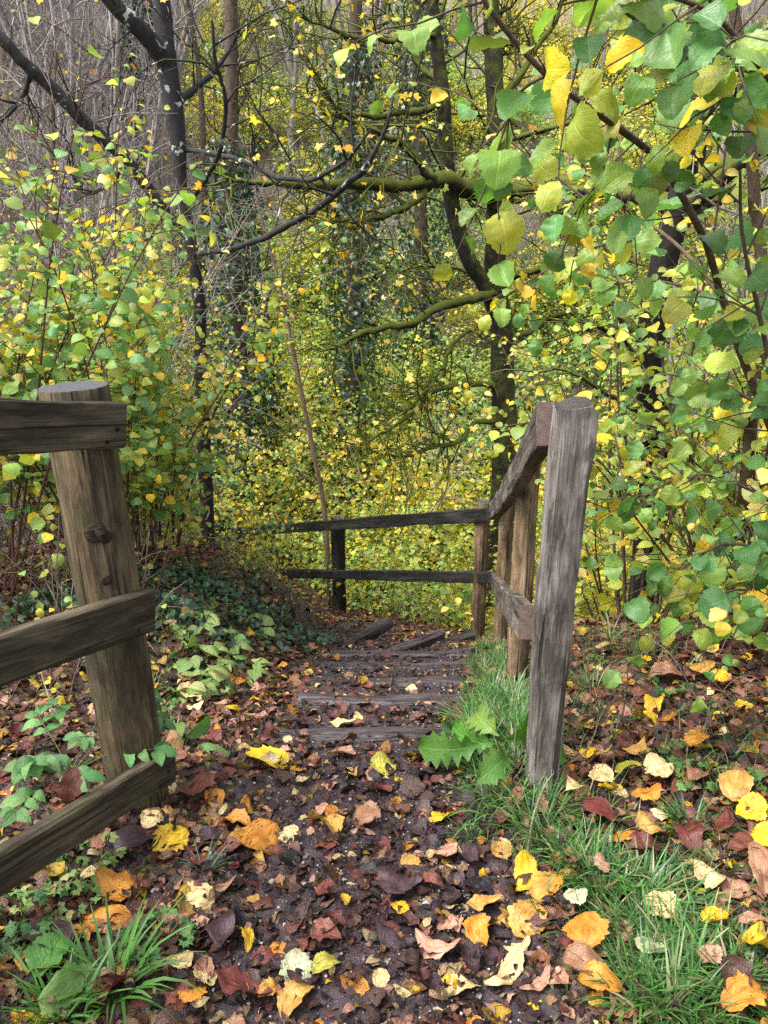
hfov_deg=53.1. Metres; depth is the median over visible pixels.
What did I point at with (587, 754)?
fallen leaf
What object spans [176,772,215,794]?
fallen leaf
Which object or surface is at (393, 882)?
fallen leaf
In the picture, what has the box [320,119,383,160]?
valley bush
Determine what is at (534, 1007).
fallen leaf
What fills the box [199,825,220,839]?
fallen leaf
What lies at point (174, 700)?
herb
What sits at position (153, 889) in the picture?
pebble
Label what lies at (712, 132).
valley bush
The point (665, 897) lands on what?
fallen leaf
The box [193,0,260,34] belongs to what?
valley bush
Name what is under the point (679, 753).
fallen leaf
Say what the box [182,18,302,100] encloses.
valley bush
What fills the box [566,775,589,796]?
fallen leaf
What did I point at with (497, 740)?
grass tuft
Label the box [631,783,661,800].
fallen leaf
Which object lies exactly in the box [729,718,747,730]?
fallen leaf
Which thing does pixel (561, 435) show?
wooden fence
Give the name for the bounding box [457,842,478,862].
fallen leaf
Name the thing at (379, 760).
fallen leaf
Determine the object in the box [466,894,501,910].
fallen leaf
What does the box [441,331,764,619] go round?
hazel bush
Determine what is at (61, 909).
herb
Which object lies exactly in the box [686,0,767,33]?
bare tree
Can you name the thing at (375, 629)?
timber step
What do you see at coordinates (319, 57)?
valley bush
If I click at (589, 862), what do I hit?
grass tuft
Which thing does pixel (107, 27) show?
bare tree
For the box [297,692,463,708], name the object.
timber step
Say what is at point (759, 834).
fallen leaf
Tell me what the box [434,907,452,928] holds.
fallen leaf
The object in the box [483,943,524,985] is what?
fallen leaf
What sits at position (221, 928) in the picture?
fallen leaf
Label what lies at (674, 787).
fallen leaf
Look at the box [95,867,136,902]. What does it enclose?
fallen leaf
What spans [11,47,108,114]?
valley bush
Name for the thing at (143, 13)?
ivy tree
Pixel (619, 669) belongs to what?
fallen leaf
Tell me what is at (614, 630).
grass tuft
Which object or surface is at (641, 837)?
fallen leaf
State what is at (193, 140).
bare tree
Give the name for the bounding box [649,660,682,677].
fallen leaf
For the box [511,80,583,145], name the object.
valley bush
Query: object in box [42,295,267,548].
hazel bush
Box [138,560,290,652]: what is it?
ivy patch
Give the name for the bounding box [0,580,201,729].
bramble thicket
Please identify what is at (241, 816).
fallen leaf
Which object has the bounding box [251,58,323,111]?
valley bush
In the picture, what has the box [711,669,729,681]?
fallen leaf
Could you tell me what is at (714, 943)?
grass tuft
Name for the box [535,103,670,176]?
valley bush
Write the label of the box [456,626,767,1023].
grass
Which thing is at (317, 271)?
valley bush
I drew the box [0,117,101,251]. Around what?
bare bush
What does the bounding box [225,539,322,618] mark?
bramble thicket
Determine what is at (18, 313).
bare bush
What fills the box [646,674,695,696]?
herb
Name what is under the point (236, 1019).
fallen leaf
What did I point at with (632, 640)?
grass tuft
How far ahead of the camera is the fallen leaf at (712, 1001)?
1.74 m
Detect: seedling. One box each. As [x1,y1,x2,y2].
[0,706,177,827]
[38,690,169,751]
[164,664,229,703]
[165,634,218,672]
[173,609,223,641]
[182,641,237,678]
[212,626,254,662]
[229,655,270,686]
[243,613,274,638]
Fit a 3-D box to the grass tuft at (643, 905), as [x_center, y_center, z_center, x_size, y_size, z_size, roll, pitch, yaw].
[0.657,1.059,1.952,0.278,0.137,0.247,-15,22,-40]
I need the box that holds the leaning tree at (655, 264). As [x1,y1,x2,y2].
[458,59,767,613]
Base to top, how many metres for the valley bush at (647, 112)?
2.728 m
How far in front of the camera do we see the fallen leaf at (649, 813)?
2.37 m
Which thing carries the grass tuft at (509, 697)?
on the ground at (334, 994)
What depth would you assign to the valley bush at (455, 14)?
28.52 m
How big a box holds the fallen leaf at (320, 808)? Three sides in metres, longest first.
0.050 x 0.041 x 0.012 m
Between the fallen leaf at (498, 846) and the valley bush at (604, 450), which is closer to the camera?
the fallen leaf at (498, 846)
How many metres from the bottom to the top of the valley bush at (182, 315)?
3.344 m
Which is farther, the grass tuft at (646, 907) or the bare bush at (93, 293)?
the bare bush at (93, 293)
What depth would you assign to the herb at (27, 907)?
1.94 m
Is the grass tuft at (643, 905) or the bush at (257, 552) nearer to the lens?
the grass tuft at (643, 905)
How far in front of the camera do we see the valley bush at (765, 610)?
9.21 m
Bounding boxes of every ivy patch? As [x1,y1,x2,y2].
[0,581,76,628]
[136,556,263,630]
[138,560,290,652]
[146,587,250,672]
[178,564,314,653]
[240,571,343,643]
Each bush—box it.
[0,0,60,114]
[0,2,51,82]
[0,2,83,166]
[0,9,238,596]
[0,20,365,545]
[0,40,26,135]
[0,46,347,554]
[0,48,29,116]
[0,50,142,245]
[0,51,340,545]
[0,71,311,544]
[0,73,77,257]
[0,91,168,295]
[0,92,149,237]
[0,98,167,260]
[0,99,178,492]
[0,103,32,241]
[0,103,124,276]
[0,103,305,549]
[0,111,412,525]
[0,112,50,171]
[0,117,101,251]
[0,118,47,195]
[0,124,322,544]
[0,139,220,547]
[0,141,114,465]
[0,144,135,307]
[0,150,208,540]
[0,187,91,312]
[0,197,60,530]
[0,235,107,547]
[1,46,106,203]
[1,100,198,290]
[1,120,85,298]
[1,159,189,370]
[2,0,59,47]
[2,140,67,252]
[6,274,229,564]
[8,173,139,338]
[9,152,151,243]
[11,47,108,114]
[12,0,124,119]
[15,101,132,234]
[28,19,127,78]
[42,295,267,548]
[63,202,208,282]
[80,30,217,177]
[94,0,217,78]
[104,245,296,377]
[130,409,240,491]
[137,240,247,302]
[137,266,259,350]
[141,394,354,537]
[142,275,193,326]
[151,35,252,104]
[151,500,321,590]
[154,336,366,529]
[155,64,288,159]
[163,198,305,284]
[163,320,224,393]
[164,296,339,393]
[166,520,270,562]
[173,309,309,420]
[173,322,320,448]
[173,349,323,480]
[179,20,253,72]
[181,391,400,568]
[182,0,302,61]
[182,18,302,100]
[185,45,336,149]
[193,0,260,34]
[193,0,327,41]
[202,218,345,326]
[210,0,337,112]
[214,440,435,602]
[215,341,434,483]
[217,416,386,520]
[223,241,411,359]
[229,337,452,447]
[237,315,560,562]
[244,203,338,284]
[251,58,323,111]
[252,0,340,59]
[252,388,463,549]
[256,72,376,147]
[257,129,377,201]
[257,423,543,586]
[265,153,402,247]
[269,481,472,624]
[269,497,464,594]
[271,228,403,313]
[274,318,382,394]
[293,55,390,112]
[299,25,346,85]
[299,291,413,362]
[301,0,386,51]
[310,340,446,418]
[314,499,604,630]
[319,395,488,502]
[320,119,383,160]
[322,34,466,128]
[327,331,536,479]
[333,0,767,712]
[340,0,465,60]
[349,414,491,570]
[356,479,608,623]
[362,216,455,293]
[374,303,528,421]
[377,82,470,162]
[384,546,469,629]
[385,42,473,87]
[386,0,482,41]
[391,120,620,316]
[391,155,515,236]
[396,389,531,491]
[397,406,543,540]
[403,466,698,633]
[408,230,581,343]
[409,310,581,419]
[413,204,521,283]
[419,585,533,627]
[426,29,511,109]
[428,65,523,146]
[429,467,729,612]
[431,123,528,181]
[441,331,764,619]
[455,542,540,567]
[456,451,624,544]
[462,479,626,571]
[465,70,535,129]
[468,221,767,651]
[469,112,640,314]
[472,0,573,50]
[472,209,593,268]
[480,119,767,464]
[480,267,626,353]
[481,31,549,87]
[489,511,723,617]
[507,241,626,322]
[510,119,644,215]
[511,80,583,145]
[517,382,613,461]
[522,381,717,468]
[524,13,629,90]
[530,0,659,46]
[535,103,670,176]
[538,62,767,623]
[539,0,613,59]
[539,238,646,303]
[541,393,709,504]
[542,315,681,391]
[560,72,767,543]
[566,250,726,349]
[570,160,692,255]
[572,201,705,295]
[582,572,767,616]
[587,476,747,587]
[588,317,739,386]
[591,86,710,166]
[592,48,650,101]
[599,428,736,485]
[600,525,720,609]
[602,66,669,138]
[605,347,714,432]
[620,62,669,92]
[626,148,766,239]
[628,108,739,157]
[635,231,752,309]
[643,254,754,366]
[654,97,743,154]
[661,92,767,283]
[664,346,741,406]
[673,4,744,21]
[678,203,767,264]
[706,136,766,186]
[708,111,767,176]
[708,181,767,227]
[726,1,767,28]
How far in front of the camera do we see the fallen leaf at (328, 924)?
1.97 m
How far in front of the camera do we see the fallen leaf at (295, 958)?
1.87 m
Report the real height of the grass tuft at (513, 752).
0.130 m
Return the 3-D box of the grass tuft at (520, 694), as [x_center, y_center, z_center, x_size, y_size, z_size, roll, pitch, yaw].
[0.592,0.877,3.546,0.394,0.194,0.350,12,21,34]
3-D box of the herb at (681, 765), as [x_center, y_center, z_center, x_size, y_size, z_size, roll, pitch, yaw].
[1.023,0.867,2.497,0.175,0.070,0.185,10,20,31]
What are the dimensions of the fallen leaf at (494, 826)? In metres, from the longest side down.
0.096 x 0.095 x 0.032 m
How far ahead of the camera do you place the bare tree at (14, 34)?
23.05 m
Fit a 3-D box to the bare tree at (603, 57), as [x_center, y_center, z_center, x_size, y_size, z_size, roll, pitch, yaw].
[5.755,-10.941,20.918,4.123,7.773,3.881,10,19,28]
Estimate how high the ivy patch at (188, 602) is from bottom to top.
0.546 m
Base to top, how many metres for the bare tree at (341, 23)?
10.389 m
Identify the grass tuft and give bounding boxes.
[0,934,134,1023]
[44,890,205,1023]
[151,638,185,667]
[152,547,179,559]
[152,667,174,690]
[155,608,179,631]
[164,710,193,733]
[172,830,238,882]
[181,555,204,569]
[201,680,227,704]
[204,542,249,579]
[218,677,240,688]
[246,562,272,579]
[428,691,515,736]
[431,701,513,740]
[433,688,506,719]
[433,718,520,776]
[436,741,496,773]
[439,764,561,842]
[441,687,522,725]
[442,806,497,849]
[445,771,486,808]
[449,745,515,785]
[449,756,508,816]
[453,683,504,709]
[456,675,475,691]
[458,693,508,714]
[460,760,560,823]
[461,649,501,672]
[462,647,491,660]
[463,658,501,680]
[463,698,526,738]
[464,677,488,699]
[467,657,520,690]
[467,659,506,686]
[467,676,524,701]
[468,632,493,654]
[472,697,574,747]
[473,675,528,706]
[473,724,525,762]
[474,642,506,663]
[475,640,506,657]
[476,634,505,650]
[476,645,528,668]
[476,672,528,706]
[476,674,515,689]
[477,776,597,862]
[478,665,528,690]
[478,691,528,725]
[479,659,505,679]
[480,732,525,777]
[481,680,528,711]
[482,651,506,667]
[485,724,563,770]
[488,680,528,710]
[488,693,528,713]
[492,698,526,731]
[493,677,528,703]
[498,754,596,837]
[514,802,604,878]
[530,800,644,875]
[532,812,629,910]
[535,814,643,917]
[546,836,658,926]
[562,867,646,949]
[566,655,630,705]
[567,825,671,900]
[568,912,712,1023]
[572,823,731,927]
[575,844,667,921]
[575,892,659,964]
[577,610,657,640]
[586,875,714,984]
[588,879,688,960]
[591,621,685,665]
[596,909,686,1016]
[599,916,740,1023]
[605,846,730,929]
[605,920,724,1023]
[608,889,753,1023]
[611,890,766,1021]
[612,828,704,904]
[627,935,767,1023]
[629,872,753,965]
[636,844,729,937]
[637,904,767,1023]
[644,787,726,843]
[664,920,767,1023]
[677,834,752,890]
[698,904,767,968]
[713,912,767,989]
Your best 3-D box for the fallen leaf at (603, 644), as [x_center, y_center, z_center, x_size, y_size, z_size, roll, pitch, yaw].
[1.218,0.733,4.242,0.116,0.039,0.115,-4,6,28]
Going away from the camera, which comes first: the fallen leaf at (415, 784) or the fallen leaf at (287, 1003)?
the fallen leaf at (287, 1003)
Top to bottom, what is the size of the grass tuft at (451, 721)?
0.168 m
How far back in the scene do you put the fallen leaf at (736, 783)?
2.34 m
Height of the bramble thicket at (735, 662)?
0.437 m
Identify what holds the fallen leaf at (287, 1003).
on the ground at (334, 994)
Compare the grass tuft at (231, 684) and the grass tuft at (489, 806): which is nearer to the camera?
the grass tuft at (489, 806)
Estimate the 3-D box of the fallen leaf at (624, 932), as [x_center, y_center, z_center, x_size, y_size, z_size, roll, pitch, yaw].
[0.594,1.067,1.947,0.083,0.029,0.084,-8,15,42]
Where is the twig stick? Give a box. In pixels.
[527,712,602,851]
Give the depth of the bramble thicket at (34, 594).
3.83 m
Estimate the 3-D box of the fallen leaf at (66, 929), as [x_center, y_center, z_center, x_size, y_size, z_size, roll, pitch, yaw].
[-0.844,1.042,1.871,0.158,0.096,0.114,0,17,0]
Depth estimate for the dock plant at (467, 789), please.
2.60 m
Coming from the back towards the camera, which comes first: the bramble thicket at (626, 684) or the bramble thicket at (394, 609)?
the bramble thicket at (394, 609)
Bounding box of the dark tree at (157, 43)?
[0,0,433,543]
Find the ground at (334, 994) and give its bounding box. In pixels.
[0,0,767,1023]
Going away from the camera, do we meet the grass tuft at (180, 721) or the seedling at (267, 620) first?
the grass tuft at (180, 721)
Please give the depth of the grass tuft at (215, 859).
2.21 m
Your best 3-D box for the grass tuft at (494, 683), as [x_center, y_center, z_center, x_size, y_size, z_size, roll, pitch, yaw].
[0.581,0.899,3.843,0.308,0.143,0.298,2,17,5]
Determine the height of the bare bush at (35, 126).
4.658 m
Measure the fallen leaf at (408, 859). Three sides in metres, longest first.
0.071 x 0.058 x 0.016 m
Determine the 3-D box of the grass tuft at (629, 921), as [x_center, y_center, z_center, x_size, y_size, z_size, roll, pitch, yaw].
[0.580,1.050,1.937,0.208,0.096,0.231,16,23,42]
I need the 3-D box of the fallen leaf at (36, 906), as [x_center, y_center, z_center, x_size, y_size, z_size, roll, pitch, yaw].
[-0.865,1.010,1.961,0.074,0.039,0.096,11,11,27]
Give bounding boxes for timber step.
[280,725,451,743]
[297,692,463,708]
[310,676,463,687]
[321,661,462,669]
[329,650,462,658]
[347,617,393,640]
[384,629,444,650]
[418,630,475,649]
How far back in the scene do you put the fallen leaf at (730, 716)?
2.91 m
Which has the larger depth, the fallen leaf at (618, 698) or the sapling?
the sapling
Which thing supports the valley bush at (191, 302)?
on the ground at (334, 994)
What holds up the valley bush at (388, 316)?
on the ground at (334, 994)
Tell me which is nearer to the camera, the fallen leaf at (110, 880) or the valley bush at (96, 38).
the fallen leaf at (110, 880)
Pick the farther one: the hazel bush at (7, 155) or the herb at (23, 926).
the hazel bush at (7, 155)
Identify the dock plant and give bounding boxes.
[165,714,229,756]
[417,702,574,791]
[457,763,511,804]
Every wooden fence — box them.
[0,381,175,896]
[231,500,490,638]
[489,396,598,792]
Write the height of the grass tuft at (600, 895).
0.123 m
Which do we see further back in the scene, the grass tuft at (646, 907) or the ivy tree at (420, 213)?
the ivy tree at (420, 213)
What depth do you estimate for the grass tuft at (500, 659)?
4.74 m
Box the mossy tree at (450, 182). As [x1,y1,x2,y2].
[132,0,766,629]
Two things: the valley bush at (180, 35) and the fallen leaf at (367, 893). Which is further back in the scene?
the valley bush at (180, 35)
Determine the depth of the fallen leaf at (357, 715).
3.49 m
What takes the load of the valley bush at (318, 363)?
on the ground at (334, 994)
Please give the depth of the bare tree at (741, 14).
23.21 m
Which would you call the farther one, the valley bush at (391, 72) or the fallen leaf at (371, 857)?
the valley bush at (391, 72)
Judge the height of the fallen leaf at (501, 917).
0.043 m
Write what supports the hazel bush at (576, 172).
on the ground at (334, 994)
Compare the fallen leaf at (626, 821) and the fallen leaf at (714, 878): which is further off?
the fallen leaf at (626, 821)
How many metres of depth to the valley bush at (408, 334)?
17.53 m
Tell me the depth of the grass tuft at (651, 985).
1.76 m
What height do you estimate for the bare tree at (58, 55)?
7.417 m
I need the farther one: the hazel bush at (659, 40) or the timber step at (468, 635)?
the timber step at (468, 635)
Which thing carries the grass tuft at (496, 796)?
on the ground at (334, 994)
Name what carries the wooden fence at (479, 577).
on the ground at (334, 994)
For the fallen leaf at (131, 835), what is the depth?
2.24 m
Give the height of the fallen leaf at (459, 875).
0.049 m
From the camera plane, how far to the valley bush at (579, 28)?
28.21 m
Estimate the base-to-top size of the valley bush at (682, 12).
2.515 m
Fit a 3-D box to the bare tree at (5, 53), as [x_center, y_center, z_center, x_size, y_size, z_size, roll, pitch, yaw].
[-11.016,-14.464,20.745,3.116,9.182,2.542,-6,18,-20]
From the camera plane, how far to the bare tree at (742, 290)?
12.43 m
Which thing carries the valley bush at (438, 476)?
on the ground at (334, 994)
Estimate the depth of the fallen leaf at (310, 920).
2.01 m
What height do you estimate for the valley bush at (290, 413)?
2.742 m
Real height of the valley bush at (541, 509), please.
3.380 m
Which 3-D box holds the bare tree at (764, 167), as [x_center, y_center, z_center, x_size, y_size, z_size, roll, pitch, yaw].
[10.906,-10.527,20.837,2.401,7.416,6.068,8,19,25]
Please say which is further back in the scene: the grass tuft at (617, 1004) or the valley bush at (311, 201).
the valley bush at (311, 201)
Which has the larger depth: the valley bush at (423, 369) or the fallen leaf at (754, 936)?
the valley bush at (423, 369)
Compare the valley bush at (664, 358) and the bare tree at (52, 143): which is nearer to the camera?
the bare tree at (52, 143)
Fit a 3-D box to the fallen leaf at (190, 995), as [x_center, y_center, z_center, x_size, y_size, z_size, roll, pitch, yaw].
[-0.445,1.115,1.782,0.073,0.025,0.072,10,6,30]
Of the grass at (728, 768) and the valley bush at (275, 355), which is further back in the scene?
the valley bush at (275, 355)
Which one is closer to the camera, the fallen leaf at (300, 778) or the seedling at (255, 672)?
the fallen leaf at (300, 778)
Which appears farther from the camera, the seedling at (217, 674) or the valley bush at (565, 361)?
the valley bush at (565, 361)
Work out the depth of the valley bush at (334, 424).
13.79 m
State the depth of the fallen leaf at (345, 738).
3.11 m
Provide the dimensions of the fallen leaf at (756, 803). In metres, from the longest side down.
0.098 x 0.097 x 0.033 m
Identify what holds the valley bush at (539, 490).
on the ground at (334, 994)
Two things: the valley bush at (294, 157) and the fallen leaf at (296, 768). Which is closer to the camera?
the fallen leaf at (296, 768)
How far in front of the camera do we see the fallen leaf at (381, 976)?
1.84 m
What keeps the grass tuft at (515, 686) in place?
on the ground at (334, 994)
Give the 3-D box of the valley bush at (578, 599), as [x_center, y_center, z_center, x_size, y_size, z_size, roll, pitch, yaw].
[1.803,0.572,7.884,2.629,2.403,3.702,15,23,41]
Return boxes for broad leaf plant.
[0,932,99,1022]
[69,960,157,1023]
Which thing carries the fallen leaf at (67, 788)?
on the ground at (334, 994)
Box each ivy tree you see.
[62,0,160,217]
[143,0,330,540]
[208,0,438,506]
[375,0,468,388]
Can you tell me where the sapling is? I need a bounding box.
[201,93,355,603]
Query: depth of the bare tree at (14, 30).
22.55 m
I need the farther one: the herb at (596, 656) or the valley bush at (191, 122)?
the valley bush at (191, 122)
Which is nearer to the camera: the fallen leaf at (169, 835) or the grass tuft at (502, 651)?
the fallen leaf at (169, 835)
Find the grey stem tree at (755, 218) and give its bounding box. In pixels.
[632,0,767,625]
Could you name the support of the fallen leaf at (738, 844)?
on the grass at (728, 768)
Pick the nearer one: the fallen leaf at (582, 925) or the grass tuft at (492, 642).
the fallen leaf at (582, 925)
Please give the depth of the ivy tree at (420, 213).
17.59 m
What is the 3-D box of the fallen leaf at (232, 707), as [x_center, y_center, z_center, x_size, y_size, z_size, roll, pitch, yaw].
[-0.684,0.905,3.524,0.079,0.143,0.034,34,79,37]
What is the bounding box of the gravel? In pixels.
[180,649,552,1023]
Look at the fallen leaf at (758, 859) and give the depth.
2.04 m
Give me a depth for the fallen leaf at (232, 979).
1.81 m
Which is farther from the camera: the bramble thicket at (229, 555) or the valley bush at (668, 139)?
the valley bush at (668, 139)
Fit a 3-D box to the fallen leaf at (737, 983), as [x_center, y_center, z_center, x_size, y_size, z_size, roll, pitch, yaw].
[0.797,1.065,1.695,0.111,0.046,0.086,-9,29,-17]
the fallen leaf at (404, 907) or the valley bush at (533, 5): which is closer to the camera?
the fallen leaf at (404, 907)
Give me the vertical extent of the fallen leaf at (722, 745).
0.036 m
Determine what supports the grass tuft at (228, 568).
on the ground at (334, 994)
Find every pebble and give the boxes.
[150,887,159,893]
[210,911,216,919]
[475,993,481,999]
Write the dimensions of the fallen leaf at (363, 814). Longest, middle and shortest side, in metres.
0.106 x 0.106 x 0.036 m
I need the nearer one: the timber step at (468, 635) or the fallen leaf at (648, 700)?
the fallen leaf at (648, 700)
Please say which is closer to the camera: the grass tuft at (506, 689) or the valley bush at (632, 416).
the grass tuft at (506, 689)
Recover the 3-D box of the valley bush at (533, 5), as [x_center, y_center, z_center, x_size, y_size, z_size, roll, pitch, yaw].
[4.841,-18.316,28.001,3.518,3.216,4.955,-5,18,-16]
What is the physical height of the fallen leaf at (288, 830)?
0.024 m
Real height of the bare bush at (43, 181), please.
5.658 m
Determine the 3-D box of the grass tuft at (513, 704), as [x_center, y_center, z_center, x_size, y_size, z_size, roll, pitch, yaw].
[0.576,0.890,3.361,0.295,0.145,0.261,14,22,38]
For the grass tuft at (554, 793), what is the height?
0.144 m
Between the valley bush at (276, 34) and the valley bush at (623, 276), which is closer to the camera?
the valley bush at (623, 276)
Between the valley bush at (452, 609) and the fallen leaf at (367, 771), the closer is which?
the fallen leaf at (367, 771)
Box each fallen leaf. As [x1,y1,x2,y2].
[10,919,73,957]
[14,955,65,975]
[28,895,57,921]
[44,784,56,792]
[54,767,82,801]
[78,904,131,933]
[85,974,125,1004]
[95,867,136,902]
[101,823,155,858]
[140,808,163,827]
[152,822,188,851]
[170,950,193,968]
[172,880,215,910]
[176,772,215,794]
[177,681,201,697]
[178,587,189,595]
[178,985,206,1002]
[193,970,216,985]
[194,712,205,718]
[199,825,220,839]
[203,908,234,947]
[214,965,272,994]
[220,808,250,825]
[224,1013,245,1023]
[225,705,239,712]
[227,672,245,683]
[235,818,280,854]
[236,925,253,951]
[240,794,253,813]
[246,745,289,768]
[246,757,262,767]
[247,894,259,902]
[248,850,264,864]
[249,697,263,705]
[257,977,276,997]
[260,802,273,811]
[264,731,279,743]
[267,843,282,854]
[270,940,286,957]
[273,766,294,780]
[274,874,284,882]
[277,980,313,1022]
[278,824,298,842]
[279,745,290,750]
[279,948,312,981]
[283,735,291,742]
[289,766,306,770]
[294,729,306,735]
[295,743,310,754]
[295,775,309,781]
[296,938,307,951]
[296,1013,313,1023]
[305,1017,319,1023]
[306,826,314,835]
[308,758,319,765]
[308,809,344,838]
[308,913,323,923]
[308,917,341,941]
[312,951,339,973]
[313,841,335,847]
[314,1018,337,1023]
[315,802,327,814]
[320,741,334,747]
[321,782,337,789]
[325,805,340,817]
[326,745,355,754]
[327,883,347,902]
[329,717,355,726]
[330,759,348,766]
[337,761,351,769]
[340,733,351,744]
[340,893,350,904]
[341,732,356,739]
[344,766,357,775]
[352,799,380,825]
[353,711,362,718]
[360,742,373,751]
[362,987,385,1007]
[363,890,378,899]
[366,767,376,780]
[368,784,392,791]
[369,751,395,775]
[369,854,380,863]
[372,967,389,987]
[375,915,415,950]
[378,867,421,893]
[391,900,409,913]
[395,841,405,852]
[397,731,409,743]
[397,947,420,968]
[399,774,425,798]
[400,840,414,850]
[400,853,420,864]
[403,751,409,759]
[415,928,460,959]
[416,808,430,818]
[418,871,441,886]
[420,790,433,801]
[430,801,445,807]
[431,811,452,821]
[434,842,457,856]
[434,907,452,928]
[437,914,457,931]
[441,973,457,988]
[442,886,461,902]
[447,869,464,889]
[447,914,463,932]
[448,973,481,997]
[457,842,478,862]
[460,939,479,971]
[461,913,489,946]
[462,875,494,895]
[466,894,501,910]
[466,1015,483,1023]
[475,785,488,795]
[479,868,487,876]
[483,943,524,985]
[490,817,515,828]
[490,828,503,838]
[490,910,509,928]
[491,840,513,858]
[499,837,513,846]
[503,935,530,951]
[507,899,549,937]
[513,849,537,890]
[519,965,550,990]
[522,1002,538,1017]
[529,871,562,900]
[559,766,578,789]
[561,911,609,947]
[562,941,602,971]
[563,888,587,904]
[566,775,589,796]
[567,686,581,693]
[576,692,593,704]
[578,747,597,757]
[578,959,622,991]
[582,795,618,822]
[587,742,611,753]
[588,763,614,781]
[591,688,604,698]
[593,851,609,872]
[595,642,614,648]
[598,782,618,789]
[604,809,636,826]
[610,917,633,941]
[613,696,623,703]
[613,830,634,841]
[615,760,641,772]
[616,665,630,672]
[616,734,633,750]
[621,736,645,754]
[625,830,659,850]
[628,697,645,709]
[630,811,652,818]
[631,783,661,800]
[633,936,667,953]
[634,709,657,724]
[636,810,660,833]
[641,890,682,920]
[643,694,663,710]
[643,752,674,777]
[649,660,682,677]
[659,712,676,721]
[670,749,685,761]
[671,776,678,791]
[674,718,686,727]
[674,820,702,855]
[684,729,710,745]
[686,661,715,672]
[686,761,714,779]
[693,859,726,888]
[697,944,722,963]
[698,978,723,1008]
[701,906,728,922]
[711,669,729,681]
[712,741,728,751]
[713,714,738,720]
[713,807,734,833]
[714,655,741,672]
[714,673,731,684]
[716,769,753,801]
[718,954,753,987]
[720,969,767,1011]
[728,832,767,850]
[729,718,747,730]
[735,791,767,820]
[738,911,767,923]
[741,919,767,947]
[745,722,766,729]
[745,806,767,830]
[748,841,767,896]
[751,821,767,845]
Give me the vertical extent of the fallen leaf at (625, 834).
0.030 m
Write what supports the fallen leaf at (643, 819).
on the grass at (728, 768)
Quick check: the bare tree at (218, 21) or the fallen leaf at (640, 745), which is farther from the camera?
the bare tree at (218, 21)
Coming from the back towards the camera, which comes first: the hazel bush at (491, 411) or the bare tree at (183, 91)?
the bare tree at (183, 91)
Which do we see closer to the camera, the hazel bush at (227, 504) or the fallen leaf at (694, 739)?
the fallen leaf at (694, 739)
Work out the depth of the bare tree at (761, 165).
14.29 m
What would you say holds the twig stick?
on the ground at (334, 994)
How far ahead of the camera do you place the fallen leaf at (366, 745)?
2.99 m
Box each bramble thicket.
[0,481,77,707]
[0,483,164,598]
[0,491,224,655]
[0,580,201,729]
[138,525,266,558]
[151,505,330,621]
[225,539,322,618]
[311,560,462,628]
[561,622,661,745]
[610,622,767,713]
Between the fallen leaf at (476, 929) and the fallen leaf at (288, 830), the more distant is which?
the fallen leaf at (288, 830)
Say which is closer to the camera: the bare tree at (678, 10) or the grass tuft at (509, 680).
the grass tuft at (509, 680)
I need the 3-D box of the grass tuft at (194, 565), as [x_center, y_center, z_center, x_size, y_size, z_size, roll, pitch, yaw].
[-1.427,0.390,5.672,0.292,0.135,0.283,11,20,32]
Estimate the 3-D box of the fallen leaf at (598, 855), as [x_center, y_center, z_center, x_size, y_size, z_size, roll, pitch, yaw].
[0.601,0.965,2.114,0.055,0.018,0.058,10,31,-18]
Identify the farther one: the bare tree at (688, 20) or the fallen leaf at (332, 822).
the bare tree at (688, 20)
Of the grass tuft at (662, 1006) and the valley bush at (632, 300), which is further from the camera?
the valley bush at (632, 300)
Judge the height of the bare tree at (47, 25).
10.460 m
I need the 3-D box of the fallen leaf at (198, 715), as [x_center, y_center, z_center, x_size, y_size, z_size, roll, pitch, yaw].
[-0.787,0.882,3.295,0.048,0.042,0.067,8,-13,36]
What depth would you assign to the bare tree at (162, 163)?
19.47 m
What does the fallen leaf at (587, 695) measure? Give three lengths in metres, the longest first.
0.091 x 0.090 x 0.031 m
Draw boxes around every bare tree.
[0,0,28,127]
[0,0,62,119]
[0,0,90,225]
[0,0,96,85]
[0,0,109,136]
[0,0,128,251]
[0,0,150,244]
[0,0,159,285]
[0,0,181,201]
[0,0,203,375]
[0,50,184,316]
[0,72,31,317]
[1,0,108,195]
[1,0,177,404]
[4,0,208,337]
[7,0,160,231]
[9,0,44,92]
[9,0,215,179]
[15,0,166,250]
[17,1,153,120]
[27,0,122,159]
[36,0,219,186]
[99,0,251,255]
[140,0,252,111]
[164,0,222,266]
[166,0,220,214]
[170,0,245,75]
[173,0,191,137]
[217,0,341,119]
[238,0,456,250]
[245,0,344,219]
[311,0,400,148]
[320,0,403,171]
[327,0,342,19]
[339,0,389,127]
[455,0,482,59]
[521,3,659,248]
[548,57,767,551]
[609,0,682,114]
[651,7,727,135]
[665,7,767,530]
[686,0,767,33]
[699,6,767,285]
[720,0,767,135]
[727,0,753,25]
[745,0,755,27]
[756,2,767,244]
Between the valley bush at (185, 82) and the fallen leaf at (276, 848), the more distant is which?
the valley bush at (185, 82)
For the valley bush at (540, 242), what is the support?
on the ground at (334, 994)
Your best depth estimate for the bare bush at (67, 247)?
13.29 m
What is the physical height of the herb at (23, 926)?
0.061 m
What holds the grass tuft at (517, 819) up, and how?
on the ground at (334, 994)
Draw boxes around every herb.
[0,866,49,915]
[0,888,51,961]
[0,920,48,987]
[21,868,106,921]
[42,851,114,898]
[58,830,125,882]
[120,905,195,965]
[152,624,185,642]
[157,688,181,711]
[195,597,217,612]
[200,676,234,694]
[235,604,246,615]
[586,654,610,668]
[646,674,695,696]
[656,738,714,768]
[675,758,730,792]
[703,767,767,811]
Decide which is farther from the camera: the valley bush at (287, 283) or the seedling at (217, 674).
the valley bush at (287, 283)

